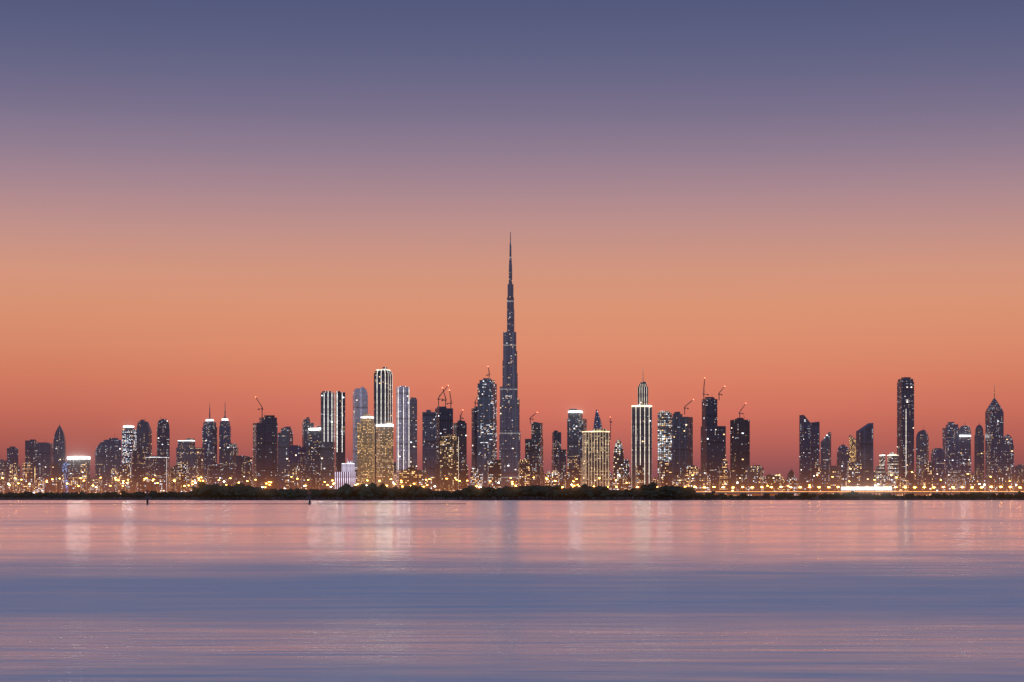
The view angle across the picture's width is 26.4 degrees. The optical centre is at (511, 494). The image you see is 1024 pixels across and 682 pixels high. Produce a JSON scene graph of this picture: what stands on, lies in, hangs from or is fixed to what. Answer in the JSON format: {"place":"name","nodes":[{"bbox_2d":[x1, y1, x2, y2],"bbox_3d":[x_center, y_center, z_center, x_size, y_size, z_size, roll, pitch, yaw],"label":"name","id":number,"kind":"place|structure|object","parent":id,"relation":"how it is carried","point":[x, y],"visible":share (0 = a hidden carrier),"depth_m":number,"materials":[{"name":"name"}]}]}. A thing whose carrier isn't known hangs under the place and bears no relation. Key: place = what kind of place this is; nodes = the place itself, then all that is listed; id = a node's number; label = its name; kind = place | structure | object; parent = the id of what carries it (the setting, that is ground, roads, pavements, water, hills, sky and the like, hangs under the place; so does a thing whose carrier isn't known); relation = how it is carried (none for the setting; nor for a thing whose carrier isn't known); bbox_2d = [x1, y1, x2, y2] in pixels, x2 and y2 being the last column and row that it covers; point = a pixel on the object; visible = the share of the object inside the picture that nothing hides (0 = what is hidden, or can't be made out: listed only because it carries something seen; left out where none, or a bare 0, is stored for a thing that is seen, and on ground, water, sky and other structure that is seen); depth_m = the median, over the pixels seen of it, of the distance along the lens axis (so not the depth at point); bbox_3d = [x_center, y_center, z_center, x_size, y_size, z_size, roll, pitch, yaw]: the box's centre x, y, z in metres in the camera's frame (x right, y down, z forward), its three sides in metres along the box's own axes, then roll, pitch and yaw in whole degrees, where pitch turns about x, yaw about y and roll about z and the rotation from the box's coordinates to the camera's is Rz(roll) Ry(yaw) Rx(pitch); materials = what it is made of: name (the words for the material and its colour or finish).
{"place":"outdoors","nodes":[
{"label":"outdoors","id":0,"kind":"place"},
{"bbox_2d":[0,459,7,492],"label":"building","id":1,"kind":"structure","parent":0,"point":[3,468],"depth_m":7592.58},
{"bbox_2d":[7,447,17,467],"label":"tower","id":2,"kind":"structure","parent":0,"point":[12,455],"depth_m":7982.06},
{"bbox_2d":[10,463,19,492],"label":"building","id":3,"kind":"structure","parent":0,"point":[14,477],"depth_m":6713.69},
{"bbox_2d":[22,461,32,492],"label":"building","id":4,"kind":"structure","parent":0,"point":[27,476],"depth_m":5196.25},
{"bbox_2d":[25,439,36,482],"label":"tower","id":5,"kind":"structure","parent":0,"point":[30,450],"depth_m":7084.32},
{"bbox_2d":[33,477,44,492],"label":"building","id":6,"kind":"structure","parent":0,"point":[39,485],"depth_m":5994.68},
{"bbox_2d":[35,442,52,492],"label":"tower","id":7,"kind":"structure","parent":0,"point":[43,456],"depth_m":6976.95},
{"bbox_2d":[51,462,58,492],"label":"building","id":8,"kind":"structure","parent":0,"point":[54,475],"depth_m":5600.26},
{"bbox_2d":[53,422,65,492],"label":"tower","id":9,"kind":"structure","parent":0,"point":[59,449],"depth_m":7782.12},
{"bbox_2d":[62,462,67,492],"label":"tower","id":10,"kind":"structure","parent":0,"point":[65,468],"depth_m":6392.59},
{"bbox_2d":[69,472,80,492],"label":"building","id":11,"kind":"structure","parent":0,"point":[73,484],"depth_m":5237.98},
{"bbox_2d":[67,456,89,491],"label":"building","id":12,"kind":"structure","parent":0,"point":[74,462],"depth_m":6481.76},
{"bbox_2d":[80,460,86,493],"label":"building","id":13,"kind":"structure","parent":0,"point":[83,470],"depth_m":5700.21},
{"bbox_2d":[87,477,101,493],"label":"building","id":14,"kind":"structure","parent":0,"point":[94,481],"depth_m":6149.64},
{"bbox_2d":[95,438,121,493],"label":"tower","id":15,"kind":"structure","parent":0,"point":[108,455],"depth_m":7163.16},
{"bbox_2d":[111,466,117,492],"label":"building","id":16,"kind":"structure","parent":0,"point":[114,480],"depth_m":6903.46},
{"bbox_2d":[119,465,129,493],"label":"building","id":17,"kind":"structure","parent":0,"point":[124,473],"depth_m":6078.04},
{"bbox_2d":[122,425,135,478],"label":"tower","id":18,"kind":"structure","parent":0,"point":[128,439],"depth_m":6987.11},
{"bbox_2d":[125,479,137,492],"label":"building","id":19,"kind":"structure","parent":0,"point":[131,485],"depth_m":5641.31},
{"bbox_2d":[131,447,151,493],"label":"tower","id":20,"kind":"structure","parent":0,"point":[138,455],"depth_m":6274.53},
{"bbox_2d":[136,420,151,452],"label":"tower","id":21,"kind":"structure","parent":0,"point":[143,436],"depth_m":7580.45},
{"bbox_2d":[145,456,168,492],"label":"building","id":22,"kind":"structure","parent":0,"point":[156,467],"depth_m":6172.76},
{"bbox_2d":[159,476,165,491],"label":"building","id":23,"kind":"structure","parent":0,"point":[162,484],"depth_m":6018.80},
{"bbox_2d":[157,419,169,474],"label":"tower","id":24,"kind":"structure","parent":0,"point":[163,439],"depth_m":7581.86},
{"bbox_2d":[170,465,178,492],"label":"building","id":25,"kind":"structure","parent":0,"point":[174,475],"depth_m":6191.88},
{"bbox_2d":[178,461,187,491],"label":"building","id":26,"kind":"structure","parent":0,"point":[183,467],"depth_m":6244.53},
{"bbox_2d":[176,438,203,486],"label":"tower","id":27,"kind":"structure","parent":0,"point":[189,451],"depth_m":6577.61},
{"bbox_2d":[187,465,197,491],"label":"building","id":28,"kind":"structure","parent":0,"point":[192,473],"depth_m":5440.13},
{"bbox_2d":[202,406,216,476],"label":"tower","id":29,"kind":"structure","parent":0,"point":[209,436],"depth_m":7384.50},
{"bbox_2d":[207,464,221,485],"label":"building","id":30,"kind":"structure","parent":0,"point":[214,473],"depth_m":5783.90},
{"bbox_2d":[219,408,230,463],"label":"tower","id":31,"kind":"structure","parent":0,"point":[224,432],"depth_m":7383.41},
{"bbox_2d":[220,443,237,485],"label":"tower","id":32,"kind":"structure","parent":0,"point":[228,453],"depth_m":6482.65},
{"bbox_2d":[235,456,251,485],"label":"building","id":33,"kind":"structure","parent":0,"point":[243,469],"depth_m":6179.79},
{"bbox_2d":[278,427,292,489],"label":"tower","id":34,"kind":"structure","parent":0,"point":[285,439],"depth_m":6784.76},
{"bbox_2d":[289,463,299,489],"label":"building","id":35,"kind":"structure","parent":0,"point":[294,473],"depth_m":5342.85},
{"bbox_2d":[289,445,305,488],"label":"tower","id":36,"kind":"structure","parent":0,"point":[297,453],"depth_m":5986.98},
{"bbox_2d":[302,417,313,478],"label":"tower","id":37,"kind":"structure","parent":0,"point":[306,424],"depth_m":6985.77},
{"bbox_2d":[309,426,320,489],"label":"tower","id":38,"kind":"structure","parent":0,"point":[315,452],"depth_m":6282.40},
{"bbox_2d":[321,391,334,488],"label":"tower","id":39,"kind":"structure","parent":0,"point":[327,437],"depth_m":6041.23,"materials":[{"name":"glass"}]},
{"bbox_2d":[336,391,344,471],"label":"tower","id":40,"kind":"structure","parent":0,"point":[340,428],"depth_m":5993.65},
{"bbox_2d":[335,461,355,488],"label":"building","id":41,"kind":"structure","parent":0,"point":[347,474],"depth_m":4987.02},
{"bbox_2d":[353,387,367,466],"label":"tower","id":42,"kind":"structure","parent":0,"point":[360,402],"depth_m":6483.95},
{"bbox_2d":[357,414,374,485],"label":"tower","id":43,"kind":"structure","parent":0,"point":[365,448],"depth_m":5483.13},
{"bbox_2d":[374,367,392,483],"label":"tower","id":44,"kind":"structure","parent":0,"point":[383,395],"depth_m":6184.60,"materials":[{"name":"glass"}]},
{"bbox_2d":[376,422,392,487],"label":"tower","id":45,"kind":"structure","parent":0,"point":[384,453],"depth_m":5386.61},
{"bbox_2d":[396,386,408,472],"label":"tower","id":46,"kind":"structure","parent":0,"point":[402,427],"depth_m":6385.79,"materials":[{"name":"glass"}]},
{"bbox_2d":[393,470,421,488],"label":"building","id":47,"kind":"structure","parent":0,"point":[408,477],"depth_m":4778.85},
{"bbox_2d":[409,397,416,468],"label":"tower","id":48,"kind":"structure","parent":0,"point":[412,430],"depth_m":6440.13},
{"bbox_2d":[422,410,436,487],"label":"tower","id":49,"kind":"structure","parent":0,"point":[429,442],"depth_m":5584.19,"materials":[{"name":"glass"}]},
{"bbox_2d":[430,470,439,490],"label":"building","id":50,"kind":"structure","parent":0,"point":[434,481],"depth_m":5227.27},
{"bbox_2d":[440,432,458,492],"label":"tower","id":51,"kind":"structure","parent":0,"point":[449,457],"depth_m":5180.42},
{"bbox_2d":[470,462,482,488],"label":"building","id":52,"kind":"structure","parent":0,"point":[476,479],"depth_m":5986.91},
{"bbox_2d":[488,460,500,488],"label":"building","id":53,"kind":"structure","parent":0,"point":[494,472],"depth_m":5828.47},
{"bbox_2d":[0,500,1023,681],"bbox_3d":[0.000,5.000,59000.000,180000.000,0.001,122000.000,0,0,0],"label":"water","id":54,"kind":"structure","parent":0,"point":[517,591],"depth_m":112.21,"materials":[{"name":"liquid"}]},
{"bbox_2d":[0,496,1023,499],"bbox_3d":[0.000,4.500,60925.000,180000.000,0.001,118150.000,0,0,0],"label":"ground","id":55,"kind":"structure","parent":0,"point":[306,498],"depth_m":1860.20,"materials":[{"name":"grey"}]},
{"bbox_2d":[0,490,222,498],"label":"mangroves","id":56,"kind":"object","parent":55,"relation":"on","point":[124,494],"visible":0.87,"depth_m":2213.82,"materials":[{"name":"green plant"}]},
{"bbox_2d":[253,415,277,489],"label":"tower","id":57,"kind":"structure","parent":55,"relation":"on","point":[265,449],"depth_m":5976.94,"materials":[{"name":"glass"}]},
{"bbox_2d":[8,477,626,492],"bbox_3d":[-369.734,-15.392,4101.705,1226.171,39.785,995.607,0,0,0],"label":"city lamps","id":58,"kind":"object","parent":55,"relation":"on","point":[271,482],"visible":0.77,"depth_m":4188.30,"materials":[{"name":"yellow"}]},
{"bbox_2d":[192,481,695,499],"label":"mangroves","id":59,"kind":"object","parent":55,"relation":"on","point":[413,492],"visible":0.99,"depth_m":1890.51,"materials":[{"name":"green plant"}]},
{"bbox_2d":[435,406,452,471],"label":"tower","id":60,"kind":"structure","parent":55,"relation":"on","point":[444,420],"depth_m":5633.74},
{"bbox_2d":[453,420,466,490],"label":"tower","id":61,"kind":"structure","parent":55,"relation":"on","point":[460,429],"depth_m":5989.52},
{"bbox_2d":[472,407,477,467],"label":"tower","id":62,"kind":"structure","parent":55,"relation":"on","point":[475,434],"depth_m":6341.46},
{"bbox_2d":[478,378,496,487],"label":"tower","id":63,"kind":"structure","parent":55,"relation":"on","point":[487,420],"depth_m":6281.89,"materials":[{"name":"glass"}]},
{"bbox_2d":[499,229,520,487],"bbox_3d":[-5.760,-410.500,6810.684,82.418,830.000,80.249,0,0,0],"label":"skyscraper","id":64,"kind":"structure","parent":55,"relation":"on","point":[510,445],"depth_m":6783.49,"materials":[{"name":"glass"}]},
{"bbox_2d":[701,397,725,494],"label":"tower","id":65,"kind":"structure","parent":55,"relation":"on","point":[713,444],"depth_m":6177.84,"materials":[{"name":"glass"}]},
{"bbox_2d":[730,418,749,495],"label":"tower","id":66,"kind":"structure","parent":55,"relation":"on","point":[739,445],"depth_m":6580.53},
{"bbox_2d":[614,491,1023,497],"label":"shoreline","id":67,"kind":"structure","parent":55,"relation":"on","point":[843,492],"depth_m":2650.27,"materials":[{"name":"grey"}]},
{"bbox_2d":[637,486,1020,497],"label":"street lights","id":68,"kind":"object","parent":67,"relation":"on","point":[865,487],"visible":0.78,"depth_m":2618.66,"materials":[{"name":"yellow"}]},
{"bbox_2d":[659,491,1023,499],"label":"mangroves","id":69,"kind":"object","parent":55,"relation":"on","point":[852,495],"visible":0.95,"depth_m":1914.35,"materials":[{"name":"green plant"}]},
{"bbox_2d":[856,423,872,494],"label":"tower","id":70,"kind":"structure","parent":55,"relation":"on","point":[864,446],"depth_m":6084.95,"materials":[{"name":"glass"}]},
{"bbox_2d":[841,487,891,490],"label":"lit sign board","id":71,"kind":"object","parent":55,"relation":"on","point":[866,488],"visible":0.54,"depth_m":3300.00,"materials":[{"name":"white"}]},
{"bbox_2d":[0,0,1023,485],"label":"sky","id":72,"kind":"structure","parent":0,"point":[808,208],"materials":[{"name":"orange"}]},
{"bbox_2d":[518,459,529,485],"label":"building","id":73,"kind":"structure","parent":0,"point":[524,472],"depth_m":5491.62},
{"bbox_2d":[525,422,542,485],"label":"tower","id":74,"kind":"structure","parent":0,"point":[534,449],"depth_m":6480.67,"materials":[{"name":"glass"}]},
{"bbox_2d":[552,470,558,485],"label":"building","id":75,"kind":"structure","parent":0,"point":[555,475],"depth_m":5904.04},
{"bbox_2d":[552,430,565,486],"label":"tower","id":76,"kind":"structure","parent":0,"point":[558,459],"depth_m":6984.39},
{"bbox_2d":[564,472,570,488],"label":"building","id":77,"kind":"structure","parent":0,"point":[567,479],"depth_m":5450.52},
{"bbox_2d":[567,455,581,487],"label":"building","id":78,"kind":"structure","parent":0,"point":[574,466],"depth_m":5485.10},
{"bbox_2d":[567,409,586,457],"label":"tower","id":79,"kind":"structure","parent":0,"point":[576,424],"depth_m":6281.38,"materials":[{"name":"glass"}]},
{"bbox_2d":[582,429,609,489],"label":"tower","id":80,"kind":"structure","parent":0,"point":[595,454],"depth_m":5584.59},
{"bbox_2d":[593,409,602,428],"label":"tower","id":81,"kind":"structure","parent":0,"point":[597,423],"depth_m":7193.24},
{"bbox_2d":[613,439,623,490],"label":"tower","id":82,"kind":"structure","parent":0,"point":[618,469],"depth_m":5789.33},
{"bbox_2d":[624,459,629,478],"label":"building","id":83,"kind":"structure","parent":0,"point":[626,468],"depth_m":7679.27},
{"bbox_2d":[636,465,643,488],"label":"building","id":84,"kind":"structure","parent":0,"point":[639,475],"depth_m":5646.31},
{"bbox_2d":[632,378,651,487],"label":"tower","id":85,"kind":"structure","parent":0,"point":[642,432],"depth_m":5975.49,"materials":[{"name":"glass"}]},
{"bbox_2d":[658,411,671,482],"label":"tower","id":86,"kind":"structure","parent":0,"point":[664,435],"depth_m":6086.71,"materials":[{"name":"glass"}]},
{"bbox_2d":[659,461,671,486],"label":"building","id":87,"kind":"structure","parent":0,"point":[665,472],"depth_m":5749.92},
{"bbox_2d":[673,474,684,486],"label":"building","id":88,"kind":"structure","parent":0,"point":[678,480],"depth_m":5645.90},
{"bbox_2d":[672,412,692,477],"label":"tower","id":89,"kind":"structure","parent":0,"point":[682,443],"depth_m":6380.36,"materials":[{"name":"glass"}]},
{"bbox_2d":[685,465,698,487],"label":"building","id":90,"kind":"structure","parent":0,"point":[690,470],"depth_m":5586.29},
{"bbox_2d":[692,471,709,494],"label":"building","id":91,"kind":"structure","parent":0,"point":[700,481],"depth_m":4986.77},
{"bbox_2d":[719,459,727,495],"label":"building","id":92,"kind":"structure","parent":0,"point":[723,475],"depth_m":5296.95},
{"bbox_2d":[728,470,736,495],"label":"building","id":93,"kind":"structure","parent":0,"point":[732,480],"depth_m":5426.40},
{"bbox_2d":[746,461,763,495],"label":"building","id":94,"kind":"structure","parent":0,"point":[755,477],"depth_m":5982.73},
{"bbox_2d":[767,475,774,495],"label":"building","id":95,"kind":"structure","parent":0,"point":[770,480],"depth_m":6065.75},
{"bbox_2d":[774,474,780,494],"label":"building","id":96,"kind":"structure","parent":0,"point":[777,482],"depth_m":5877.45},
{"bbox_2d":[786,478,798,495],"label":"building","id":97,"kind":"structure","parent":0,"point":[793,484],"depth_m":6975.33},
{"bbox_2d":[799,415,809,490],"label":"tower","id":98,"kind":"structure","parent":0,"point":[804,452],"depth_m":6489.54,"materials":[{"name":"glass"}]},
{"bbox_2d":[810,422,819,490],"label":"tower","id":99,"kind":"structure","parent":0,"point":[814,441],"depth_m":6537.58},
{"bbox_2d":[815,459,820,495],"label":"building","id":100,"kind":"structure","parent":0,"point":[818,474],"depth_m":5667.45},
{"bbox_2d":[821,432,830,490],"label":"tower","id":101,"kind":"structure","parent":0,"point":[825,462],"depth_m":6389.16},
{"bbox_2d":[831,466,838,490],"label":"building","id":102,"kind":"structure","parent":0,"point":[835,475],"depth_m":5227.33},
{"bbox_2d":[837,444,848,490],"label":"tower","id":103,"kind":"structure","parent":0,"point":[842,456],"depth_m":6788.28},
{"bbox_2d":[840,469,846,494],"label":"building","id":104,"kind":"structure","parent":0,"point":[843,480],"depth_m":5673.57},
{"bbox_2d":[849,435,855,462],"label":"tower","id":105,"kind":"structure","parent":0,"point":[852,448],"depth_m":6293.75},
{"bbox_2d":[848,461,860,490],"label":"building","id":106,"kind":"structure","parent":0,"point":[854,473],"depth_m":6072.05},
{"bbox_2d":[876,453,884,495],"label":"building","id":107,"kind":"structure","parent":0,"point":[880,475],"depth_m":5989.93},
{"bbox_2d":[888,453,897,494],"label":"building","id":108,"kind":"structure","parent":0,"point":[892,465],"depth_m":5989.22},
{"bbox_2d":[896,477,908,495],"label":"building","id":109,"kind":"structure","parent":0,"point":[901,483],"depth_m":5748.15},
{"bbox_2d":[897,377,913,490],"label":"tower","id":110,"kind":"structure","parent":0,"point":[905,419],"depth_m":6282.58,"materials":[{"name":"glass"}]},
{"bbox_2d":[916,430,928,495],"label":"tower","id":111,"kind":"structure","parent":0,"point":[922,447],"depth_m":6589.11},
{"bbox_2d":[921,462,933,495],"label":"building","id":112,"kind":"structure","parent":0,"point":[927,475],"depth_m":6275.55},
{"bbox_2d":[931,448,943,494],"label":"tower","id":113,"kind":"structure","parent":0,"point":[937,457],"depth_m":6886.04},
{"bbox_2d":[943,422,958,490],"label":"tower","id":114,"kind":"structure","parent":0,"point":[951,443],"depth_m":6981.44,"materials":[{"name":"glass"}]},
{"bbox_2d":[947,469,964,494],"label":"building","id":115,"kind":"structure","parent":0,"point":[955,480],"depth_m":5987.48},
{"bbox_2d":[959,426,970,493],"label":"tower","id":116,"kind":"structure","parent":0,"point":[964,450],"depth_m":7082.98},
{"bbox_2d":[969,473,977,493],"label":"building","id":117,"kind":"structure","parent":0,"point":[973,482],"depth_m":5396.53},
{"bbox_2d":[974,424,983,490],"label":"tower","id":118,"kind":"structure","parent":0,"point":[979,455],"depth_m":7387.48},
{"bbox_2d":[990,477,997,494],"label":"building","id":119,"kind":"structure","parent":0,"point":[994,483],"depth_m":5858.80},
{"bbox_2d":[985,384,1003,490],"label":"tower","id":120,"kind":"structure","parent":0,"point":[994,436],"depth_m":6982.76,"materials":[{"name":"glass"}]},
{"bbox_2d":[998,466,1002,493],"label":"building","id":121,"kind":"structure","parent":0,"point":[1000,478],"depth_m":5694.06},
{"bbox_2d":[1004,434,1013,493],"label":"tower","id":122,"kind":"structure","parent":0,"point":[1008,451],"depth_m":7283.63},
{"bbox_2d":[1005,466,1015,494],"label":"building","id":123,"kind":"structure","parent":0,"point":[1010,477],"depth_m":5497.68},
{"bbox_2d":[1014,465,1023,478],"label":"building","id":124,"kind":"structure","parent":0,"point":[1018,470],"depth_m":6988.43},
{"bbox_2d":[1016,477,1023,490],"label":"building","id":125,"kind":"structure","parent":0,"point":[1019,481],"depth_m":5786.35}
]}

